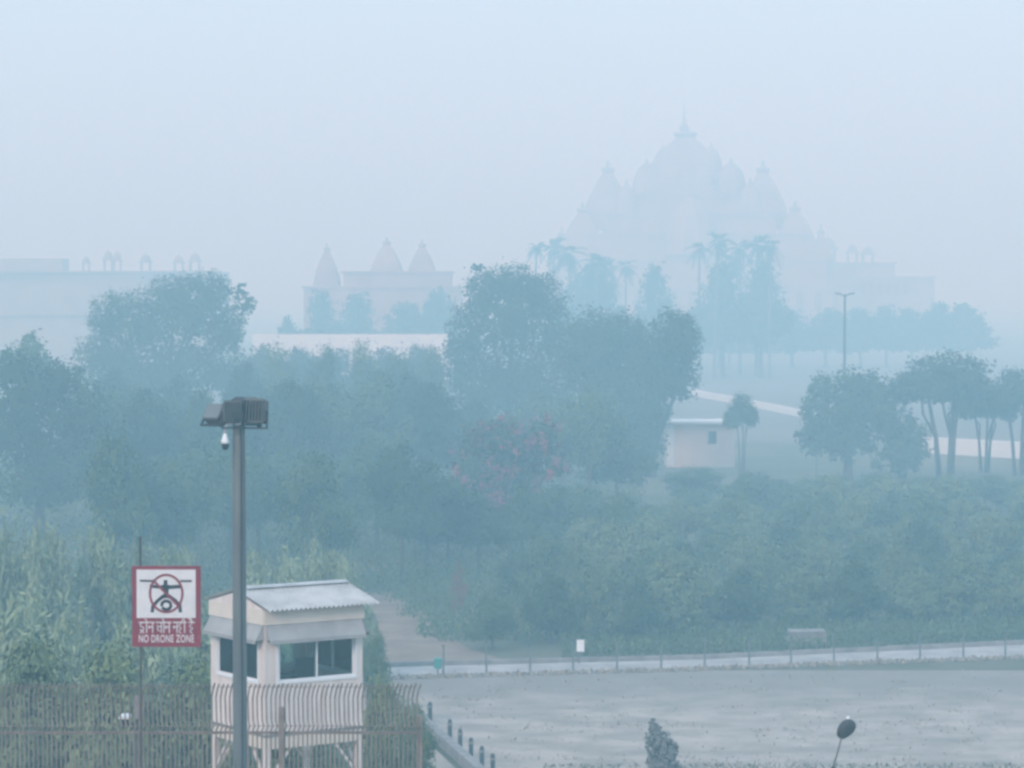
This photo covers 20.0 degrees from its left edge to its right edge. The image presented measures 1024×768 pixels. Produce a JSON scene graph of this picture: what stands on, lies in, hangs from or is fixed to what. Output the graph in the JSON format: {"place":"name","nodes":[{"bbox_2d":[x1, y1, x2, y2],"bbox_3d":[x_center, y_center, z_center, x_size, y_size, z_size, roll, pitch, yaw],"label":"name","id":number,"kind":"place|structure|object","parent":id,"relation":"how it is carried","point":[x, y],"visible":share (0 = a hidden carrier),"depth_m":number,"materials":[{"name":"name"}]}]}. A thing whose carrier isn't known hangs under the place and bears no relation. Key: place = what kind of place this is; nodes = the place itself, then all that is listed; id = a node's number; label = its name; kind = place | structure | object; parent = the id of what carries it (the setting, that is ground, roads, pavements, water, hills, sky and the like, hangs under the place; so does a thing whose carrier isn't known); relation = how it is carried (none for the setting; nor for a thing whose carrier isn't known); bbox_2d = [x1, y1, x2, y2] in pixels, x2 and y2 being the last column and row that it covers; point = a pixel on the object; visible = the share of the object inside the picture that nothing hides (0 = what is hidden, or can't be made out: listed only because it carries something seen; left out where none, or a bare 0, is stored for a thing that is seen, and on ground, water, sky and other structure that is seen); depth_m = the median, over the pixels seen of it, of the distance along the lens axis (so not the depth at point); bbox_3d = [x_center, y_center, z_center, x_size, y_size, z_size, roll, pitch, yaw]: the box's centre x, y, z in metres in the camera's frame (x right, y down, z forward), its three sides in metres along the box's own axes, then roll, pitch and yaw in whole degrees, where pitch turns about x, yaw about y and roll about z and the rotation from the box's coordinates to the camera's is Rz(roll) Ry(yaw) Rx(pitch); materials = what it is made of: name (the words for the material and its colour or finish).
{"place":"outdoors","nodes":[
{"label":"outdoors","id":0,"kind":"place"},
{"bbox_2d":[337,685,454,767],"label":"yard","id":1,"kind":"structure","parent":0,"point":[441,760],"depth_m":91.72,"materials":[{"name":"grey concrete"}]},
{"bbox_2d":[246,536,300,662],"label":"reedy shrub","id":2,"kind":"object","parent":1,"relation":"on","point":[254,575],"visible":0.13,"depth_m":104.33,"materials":[{"name":"green plant"}]},
{"bbox_2d":[289,526,339,661],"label":"reedy shrub","id":3,"kind":"object","parent":1,"relation":"on","point":[316,572],"visible":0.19,"depth_m":108.04,"materials":[{"name":"green plant"}]},
{"bbox_2d":[363,616,394,714],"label":"leafy bush","id":4,"kind":"object","parent":1,"relation":"on","point":[374,648],"visible":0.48,"depth_m":96.16,"materials":[{"name":"green plant"}]},
{"bbox_2d":[364,592,499,661],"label":"path","id":5,"kind":"structure","parent":0,"point":[404,641],"depth_m":122.39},
{"bbox_2d":[0,302,1023,767],"bbox_3d":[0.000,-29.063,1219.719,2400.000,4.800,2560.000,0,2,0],"label":"ground","id":6,"kind":"structure","parent":0,"point":[788,462],"depth_m":206.84,"materials":[{"name":"green plant"}]},
{"bbox_2d":[0,505,33,642],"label":"reedy shrub","id":7,"kind":"object","parent":6,"relation":"on","point":[17,582],"visible":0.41,"depth_m":101.55,"materials":[{"name":"green plant"}]},
{"bbox_2d":[0,574,49,701],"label":"reedy shrub","id":8,"kind":"object","parent":6,"relation":"on","point":[23,627],"visible":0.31,"depth_m":81.62,"materials":[{"name":"green plant"}]},
{"bbox_2d":[0,622,104,767],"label":"leafy bush","id":9,"kind":"object","parent":6,"relation":"on","point":[39,662],"visible":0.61,"depth_m":61.91,"materials":[{"name":"green plant"}]},
{"bbox_2d":[21,516,95,656],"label":"reedy shrub","id":10,"kind":"object","parent":6,"relation":"on","point":[47,580],"visible":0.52,"depth_m":99.86,"materials":[{"name":"green plant"}]},
{"bbox_2d":[28,588,104,746],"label":"reedy shrub","id":11,"kind":"object","parent":6,"relation":"on","point":[74,661],"visible":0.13,"depth_m":80.68,"materials":[{"name":"green plant"}]},
{"bbox_2d":[0,340,137,536],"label":"broad tree","id":12,"kind":"object","parent":6,"relation":"on","point":[41,488],"visible":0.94,"depth_m":171.12,"materials":[{"name":"green plant"}]},
{"bbox_2d":[68,509,124,677],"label":"reedy shrub","id":13,"kind":"object","parent":6,"relation":"on","point":[94,592],"visible":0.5,"depth_m":101.89,"materials":[{"name":"green plant"}]},
{"bbox_2d":[0,249,229,366],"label":"long building","id":14,"kind":"structure","parent":6,"relation":"on","point":[50,297],"depth_m":530.84,"materials":[{"name":"stone"}]},
{"bbox_2d":[48,628,187,767],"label":"leafy bush","id":15,"kind":"object","parent":6,"relation":"on","point":[116,674],"visible":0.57,"depth_m":61.51,"materials":[{"name":"green plant"}]},
{"bbox_2d":[73,420,163,553],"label":"tree","id":16,"kind":"object","parent":6,"relation":"on","point":[114,512],"visible":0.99,"depth_m":136.38,"materials":[{"name":"green plant"}]},
{"bbox_2d":[82,606,173,734],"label":"reedy shrub","id":17,"kind":"object","parent":6,"relation":"on","point":[150,669],"visible":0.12,"depth_m":80.16,"materials":[{"name":"green plant"}]},
{"bbox_2d":[100,522,168,681],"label":"reedy shrub","id":18,"kind":"object","parent":6,"relation":"on","point":[120,590],"visible":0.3,"depth_m":100.85,"materials":[{"name":"green plant"}]},
{"bbox_2d":[95,461,182,564],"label":"tree","id":19,"kind":"object","parent":6,"relation":"on","point":[158,505],"visible":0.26,"depth_m":140.08,"materials":[{"name":"green plant"}]},
{"bbox_2d":[113,384,179,477],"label":"tree","id":20,"kind":"object","parent":6,"relation":"on","point":[152,421],"visible":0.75,"depth_m":177.72,"materials":[{"name":"green plant"}]},
{"bbox_2d":[70,267,259,397],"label":"dome tree","id":21,"kind":"object","parent":6,"relation":"on","point":[171,304],"visible":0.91,"depth_m":244.07,"materials":[{"name":"green plant"}]},
{"bbox_2d":[132,536,200,767],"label":"no drone sign","id":22,"kind":"object","parent":6,"relation":"on","point":[166,606],"visible":1,"depth_m":50.65,"materials":[{"name":"white metal"}]},
{"bbox_2d":[123,443,219,558],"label":"tree","id":23,"kind":"object","parent":6,"relation":"on","point":[184,495],"visible":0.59,"depth_m":143.38,"materials":[{"name":"green plant"}]},
{"bbox_2d":[145,646,251,767],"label":"leafy bush","id":24,"kind":"object","parent":6,"relation":"on","point":[201,672],"visible":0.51,"depth_m":62.29,"materials":[{"name":"green plant"}]},
{"bbox_2d":[170,383,228,528],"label":"tree","id":25,"kind":"object","parent":6,"relation":"on","point":[189,427],"visible":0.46,"depth_m":177.33,"materials":[{"name":"green plant"}]},
{"bbox_2d":[0,682,421,767],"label":"bar fence","id":26,"kind":"object","parent":6,"relation":"on","point":[281,732],"visible":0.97,"depth_m":52.22,"materials":[{"name":"brown metal"}]},
{"bbox_2d":[187,429,272,573],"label":"tree","id":27,"kind":"object","parent":6,"relation":"on","point":[215,471],"visible":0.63,"depth_m":149.97,"materials":[{"name":"green plant"}]},
{"bbox_2d":[200,397,268,767],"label":"lamp mast","id":28,"kind":"object","parent":6,"relation":"on","point":[249,411],"visible":1,"depth_m":48.03,"materials":[{"name":"metal"}]},
{"bbox_2d":[219,356,267,445],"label":"broad tree","id":29,"kind":"object","parent":6,"relation":"on","point":[243,384],"visible":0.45,"depth_m":211.30,"materials":[{"name":"green plant"}]},
{"bbox_2d":[253,336,306,397],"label":"broad tree","id":30,"kind":"object","parent":6,"relation":"on","point":[279,371],"visible":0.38,"depth_m":224.51,"materials":[{"name":"green plant"}]},
{"bbox_2d":[203,579,379,767],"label":"guard cabin","id":31,"kind":"object","parent":6,"relation":"on","point":[321,626],"visible":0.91,"depth_m":58.13,"materials":[{"name":"concrete"}]},
{"bbox_2d":[216,636,258,684],"bbox_3d":[-5.472,5.476,58.157,0.090,0.890,1.780,-1,2,-34],"label":"window","id":32,"kind":"structure","parent":31,"relation":"in","point":[224,646],"depth_m":58.43,"materials":[{"name":"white glass"}]},
{"bbox_2d":[310,639,351,673],"bbox_3d":[-3.659,5.434,59.383,0.090,0.890,1.760,-1,2,-34],"label":"window","id":33,"kind":"structure","parent":31,"relation":"in","point":[333,655],"depth_m":59.34,"materials":[{"name":"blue glass"}]},
{"bbox_2d":[263,373,333,525],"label":"tree","id":34,"kind":"object","parent":6,"relation":"on","point":[287,424],"visible":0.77,"depth_m":177.68,"materials":[{"name":"green plant"}]},
{"bbox_2d":[261,437,368,566],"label":"tree","id":35,"kind":"object","parent":6,"relation":"on","point":[290,497],"visible":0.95,"depth_m":134.98,"materials":[{"name":"green plant"}]},
{"bbox_2d":[307,371,369,465],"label":"tree","id":36,"kind":"object","parent":6,"relation":"on","point":[327,401],"visible":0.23,"depth_m":190.19,"materials":[{"name":"green plant"}]},
{"bbox_2d":[302,442,385,556],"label":"tree","id":37,"kind":"object","parent":6,"relation":"on","point":[350,471],"visible":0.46,"depth_m":158.84,"materials":[{"name":"green plant"}]},
{"bbox_2d":[325,357,423,515],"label":"tree","id":38,"kind":"object","parent":6,"relation":"on","point":[373,406],"visible":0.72,"depth_m":187.27,"materials":[{"name":"green plant"}]},
{"bbox_2d":[363,667,423,767],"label":"leafy bush","id":39,"kind":"object","parent":6,"relation":"on","point":[377,681],"visible":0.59,"depth_m":66.00,"materials":[{"name":"green plant"}]},
{"bbox_2d":[358,438,452,584],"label":"tree","id":40,"kind":"object","parent":6,"relation":"on","point":[386,479],"visible":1,"depth_m":144.58,"materials":[{"name":"green plant"}]},
{"bbox_2d":[368,457,483,575],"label":"tree","id":41,"kind":"object","parent":6,"relation":"on","point":[452,497],"visible":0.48,"depth_m":148.87,"materials":[{"name":"green plant"}]},
{"bbox_2d":[440,493,514,572],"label":"tree","id":42,"kind":"object","parent":6,"relation":"on","point":[476,532],"visible":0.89,"depth_m":150.55,"materials":[{"name":"green plant"}]},
{"bbox_2d":[462,588,523,649],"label":"roadside bush","id":43,"kind":"object","parent":6,"relation":"on","point":[494,616],"visible":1,"depth_m":119.01,"materials":[{"name":"green plant"}]},
{"bbox_2d":[445,410,573,548],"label":"flowering tree","id":44,"kind":"object","parent":6,"relation":"on","point":[507,451],"visible":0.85,"depth_m":164.77,"materials":[{"name":"dark leaf"},{"name":"pink flower petals"},{"name":"bark"}]},
{"bbox_2d":[437,256,582,415],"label":"dome tree","id":45,"kind":"object","parent":6,"relation":"on","point":[510,382],"visible":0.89,"depth_m":243.84,"materials":[{"name":"green plant"}]},
{"bbox_2d":[0,448,1023,656],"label":"undergrowth","id":46,"kind":"object","parent":6,"relation":"on","point":[990,626],"visible":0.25,"depth_m":132.13,"materials":[{"name":"green plant"}]},
{"bbox_2d":[517,572,580,643],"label":"roadside bush","id":47,"kind":"object","parent":6,"relation":"on","point":[543,610],"visible":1,"depth_m":121.05,"materials":[{"name":"green plant"}]},
{"bbox_2d":[538,379,638,492],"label":"tree","id":48,"kind":"object","parent":6,"relation":"on","point":[600,437],"visible":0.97,"depth_m":185.22,"materials":[{"name":"green plant"}]},
{"bbox_2d":[544,302,664,415],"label":"broad tree","id":49,"kind":"object","parent":6,"relation":"on","point":[589,362],"visible":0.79,"depth_m":231.02,"materials":[{"name":"green plant"}]},
{"bbox_2d":[584,514,645,584],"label":"scrub bush","id":50,"kind":"object","parent":6,"relation":"on","point":[621,555],"visible":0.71,"depth_m":139.86,"materials":[{"name":"green plant"}]},
{"bbox_2d":[574,422,664,497],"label":"tree","id":51,"kind":"object","parent":6,"relation":"on","point":[622,469],"visible":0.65,"depth_m":188.12,"materials":[{"name":"green plant"}]},
{"bbox_2d":[587,487,663,544],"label":"tree","id":52,"kind":"object","parent":6,"relation":"on","point":[618,508],"visible":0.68,"depth_m":152.74,"materials":[{"name":"green plant"}]},
{"bbox_2d":[615,575,664,642],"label":"roadside bush","id":53,"kind":"object","parent":6,"relation":"on","point":[641,610],"visible":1,"depth_m":120.01,"materials":[{"name":"green plant"}]},
{"bbox_2d":[611,510,685,554],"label":"scrub bush","id":54,"kind":"object","parent":6,"relation":"on","point":[652,531],"visible":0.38,"depth_m":148.15,"materials":[{"name":"green plant"}]},
{"bbox_2d":[602,304,704,477],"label":"broad tree","id":55,"kind":"object","parent":6,"relation":"on","point":[651,412],"visible":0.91,"depth_m":225.29,"materials":[{"name":"green plant"}]},
{"bbox_2d":[658,495,704,543],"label":"scrub bush","id":56,"kind":"object","parent":6,"relation":"on","point":[687,518],"visible":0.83,"depth_m":165.34,"materials":[{"name":"green plant"}]},
{"bbox_2d":[642,543,727,633],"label":"roadside bush","id":57,"kind":"object","parent":6,"relation":"on","point":[683,600],"visible":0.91,"depth_m":123.55,"materials":[{"name":"green plant"}]},
{"bbox_2d":[653,464,732,496],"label":"bush","id":58,"kind":"object","parent":6,"relation":"on","point":[702,479],"visible":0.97,"depth_m":195.61,"materials":[{"name":"green plant"}]},
{"bbox_2d":[364,653,1023,680],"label":"verge grass","id":59,"kind":"structure","parent":6,"relation":"on","point":[707,668],"depth_m":113.15,"materials":[{"name":"green plant"}]},
{"bbox_2d":[664,419,734,467],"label":"shed","id":60,"kind":"structure","parent":6,"relation":"on","point":[702,443],"depth_m":238.31,"materials":[{"name":"beige paint"}]},
{"bbox_2d":[387,640,1023,666],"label":"kerb","id":61,"kind":"structure","parent":6,"relation":"on","point":[701,656],"depth_m":116.47,"materials":[{"name":"concrete"}]},
{"bbox_2d":[721,389,759,475],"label":"mushroom tree","id":62,"kind":"object","parent":6,"relation":"on","point":[745,412],"visible":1,"depth_m":227.72,"materials":[{"name":"green plant"}]},
{"bbox_2d":[708,566,773,631],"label":"roadside bush","id":63,"kind":"object","parent":6,"relation":"on","point":[747,603],"visible":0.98,"depth_m":124.80,"materials":[{"name":"green plant"}]},
{"bbox_2d":[769,562,841,623],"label":"roadside bush","id":64,"kind":"object","parent":6,"relation":"on","point":[803,590],"visible":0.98,"depth_m":126.69,"materials":[{"name":"green plant"}]},
{"bbox_2d":[795,501,847,550],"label":"scrub bush","id":65,"kind":"object","parent":6,"relation":"on","point":[828,528],"visible":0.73,"depth_m":159.87,"materials":[{"name":"green plant"}]},
{"bbox_2d":[800,536,849,581],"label":"scrub bush","id":66,"kind":"object","parent":6,"relation":"on","point":[821,560],"visible":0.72,"depth_m":139.88,"materials":[{"name":"green plant"}]},
{"bbox_2d":[804,472,872,519],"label":"scrub bush","id":67,"kind":"object","parent":6,"relation":"on","point":[832,493],"visible":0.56,"depth_m":177.04,"materials":[{"name":"green plant"}]},
{"bbox_2d":[792,364,910,480],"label":"broad tree","id":68,"kind":"object","parent":6,"relation":"on","point":[859,392],"visible":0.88,"depth_m":220.92,"materials":[{"name":"green plant"}]},
{"bbox_2d":[830,491,878,543],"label":"scrub bush","id":69,"kind":"object","parent":6,"relation":"on","point":[857,508],"visible":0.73,"depth_m":161.18,"materials":[{"name":"green plant"}]},
{"bbox_2d":[824,559,893,621],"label":"roadside bush","id":70,"kind":"object","parent":6,"relation":"on","point":[859,596],"visible":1,"depth_m":125.84,"materials":[{"name":"green plant"}]},
{"bbox_2d":[839,527,889,576],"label":"scrub bush","id":71,"kind":"object","parent":6,"relation":"on","point":[863,548],"visible":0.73,"depth_m":145.06,"materials":[{"name":"green plant"}]},
{"bbox_2d":[868,390,934,480],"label":"broad tree","id":72,"kind":"object","parent":6,"relation":"on","point":[906,443],"visible":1,"depth_m":215.79,"materials":[{"name":"green plant"}]},
{"bbox_2d":[882,563,943,621],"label":"roadside bush","id":73,"kind":"object","parent":6,"relation":"on","point":[913,596],"visible":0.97,"depth_m":126.85,"materials":[{"name":"green plant"}]},
{"bbox_2d":[882,347,1020,478],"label":"umbrella tree","id":74,"kind":"object","parent":6,"relation":"on","point":[943,382],"visible":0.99,"depth_m":220.62,"materials":[{"name":"green plant"}]},
{"bbox_2d":[908,471,995,513],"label":"scrub bush","id":75,"kind":"object","parent":6,"relation":"on","point":[943,487],"visible":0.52,"depth_m":180.50,"materials":[{"name":"green plant"}]},
{"bbox_2d":[927,545,1002,623],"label":"roadside bush","id":76,"kind":"object","parent":6,"relation":"on","point":[961,591],"visible":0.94,"depth_m":127.59,"materials":[{"name":"green plant"}]},
{"bbox_2d":[947,382,1021,472],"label":"umbrella tree","id":77,"kind":"object","parent":6,"relation":"on","point":[965,410],"visible":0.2,"depth_m":231.83,"materials":[{"name":"green plant"}]},
{"bbox_2d":[963,507,1023,570],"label":"scrub bush","id":78,"kind":"object","parent":6,"relation":"on","point":[988,525],"visible":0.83,"depth_m":149.62,"materials":[{"name":"green plant"}]},
{"bbox_2d":[973,365,1023,475],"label":"umbrella tree","id":79,"kind":"object","parent":6,"relation":"on","point":[1017,385],"visible":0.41,"depth_m":227.89,"materials":[{"name":"green plant"}]},
{"bbox_2d":[981,550,1023,621],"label":"roadside bush","id":80,"kind":"object","parent":6,"relation":"on","point":[1012,592],"visible":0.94,"depth_m":127.72,"materials":[{"name":"green plant"}]},
{"bbox_2d":[0,0,1023,301],"label":"sky","id":81,"kind":"structure","parent":0,"point":[248,137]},
{"bbox_2d":[1,347,1023,442],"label":"lawn","id":82,"kind":"structure","parent":0,"point":[786,385],"depth_m":431.91,"materials":[{"name":"green plant"}]},
{"bbox_2d":[294,288,342,333],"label":"tree","id":83,"kind":"object","parent":82,"relation":"on","point":[320,309],"visible":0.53,"depth_m":449.00,"materials":[{"name":"green plant"}]},
{"bbox_2d":[253,334,447,423],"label":"boundary wall","id":84,"kind":"structure","parent":82,"relation":"on","point":[309,342],"depth_m":299.77,"materials":[{"name":"beige concrete"}]},
{"bbox_2d":[333,290,385,333],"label":"tree","id":85,"kind":"object","parent":82,"relation":"on","point":[357,312],"visible":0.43,"depth_m":450.74,"materials":[{"name":"green plant"}]},
{"bbox_2d":[301,237,463,372],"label":"shrine","id":86,"kind":"object","parent":82,"relation":"on","point":[386,282],"visible":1,"depth_m":493.65,"materials":[{"name":"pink stone"}]},
{"bbox_2d":[381,300,447,333],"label":"tree","id":87,"kind":"object","parent":82,"relation":"on","point":[406,320],"visible":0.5,"depth_m":438.84,"materials":[{"name":"green plant"}]},
{"bbox_2d":[552,264,617,345],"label":"tree","id":88,"kind":"object","parent":82,"relation":"on","point":[606,291],"visible":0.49,"depth_m":468.00,"materials":[{"name":"green plant"}]},
{"bbox_2d":[632,261,677,338],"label":"tree","id":89,"kind":"object","parent":82,"relation":"on","point":[654,277],"visible":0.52,"depth_m":458.75,"materials":[{"name":"green plant"}]},
{"bbox_2d":[543,105,851,349],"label":"temple","id":90,"kind":"structure","parent":82,"relation":"on","point":[686,190],"depth_m":673.48,"materials":[{"name":"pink stone"}]},
{"bbox_2d":[684,259,757,376],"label":"tree","id":91,"kind":"object","parent":82,"relation":"on","point":[704,315],"visible":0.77,"depth_m":467.76,"materials":[{"name":"green plant"}]},
{"bbox_2d":[727,257,797,377],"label":"tree","id":92,"kind":"object","parent":82,"relation":"on","point":[756,299],"visible":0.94,"depth_m":463.87,"materials":[{"name":"green plant"}]},
{"bbox_2d":[794,307,855,367],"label":"tree","id":93,"kind":"object","parent":82,"relation":"on","point":[827,327],"visible":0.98,"depth_m":520.82,"materials":[{"name":"green plant"}]},
{"bbox_2d":[835,307,889,367],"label":"tree","id":94,"kind":"object","parent":82,"relation":"on","point":[862,330],"visible":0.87,"depth_m":522.00,"materials":[{"name":"green plant"}]},
{"bbox_2d":[883,307,938,365],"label":"tree","id":95,"kind":"object","parent":82,"relation":"on","point":[914,336],"visible":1,"depth_m":521.04,"materials":[{"name":"green plant"}]},
{"bbox_2d":[943,302,1002,358],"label":"tree","id":96,"kind":"object","parent":82,"relation":"on","point":[965,323],"visible":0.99,"depth_m":518.01,"materials":[{"name":"green plant"}]},
{"bbox_2d":[382,645,1023,675],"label":"road","id":97,"kind":"structure","parent":0,"point":[985,651],"depth_m":115.54,"materials":[{"name":"grey asphalt"}]},
{"bbox_2d":[387,669,1023,767],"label":"field","id":98,"kind":"structure","parent":0,"point":[540,705],"depth_m":101.11,"materials":[{"name":"beige plant"}]},
{"bbox_2d":[391,686,485,767],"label":"wall","id":99,"kind":"structure","parent":98,"relation":"on","point":[456,751],"depth_m":92.55,"materials":[{"name":"concrete"}]},
{"bbox_2d":[644,718,682,767],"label":"pointed shrub","id":100,"kind":"object","parent":98,"relation":"on","point":[662,753],"visible":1,"depth_m":82.28,"materials":[{"name":"green plant"}]},
{"bbox_2d":[825,236,935,333],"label":"temple wing","id":101,"kind":"structure","parent":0,"point":[875,285],"depth_m":711.71,"materials":[{"name":"beige stone"}]},
{"bbox_2d":[919,437,1019,458],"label":"boundary wall","id":102,"kind":"structure","parent":0,"point":[969,447],"depth_m":254.41,"materials":[{"name":"beige concrete"}]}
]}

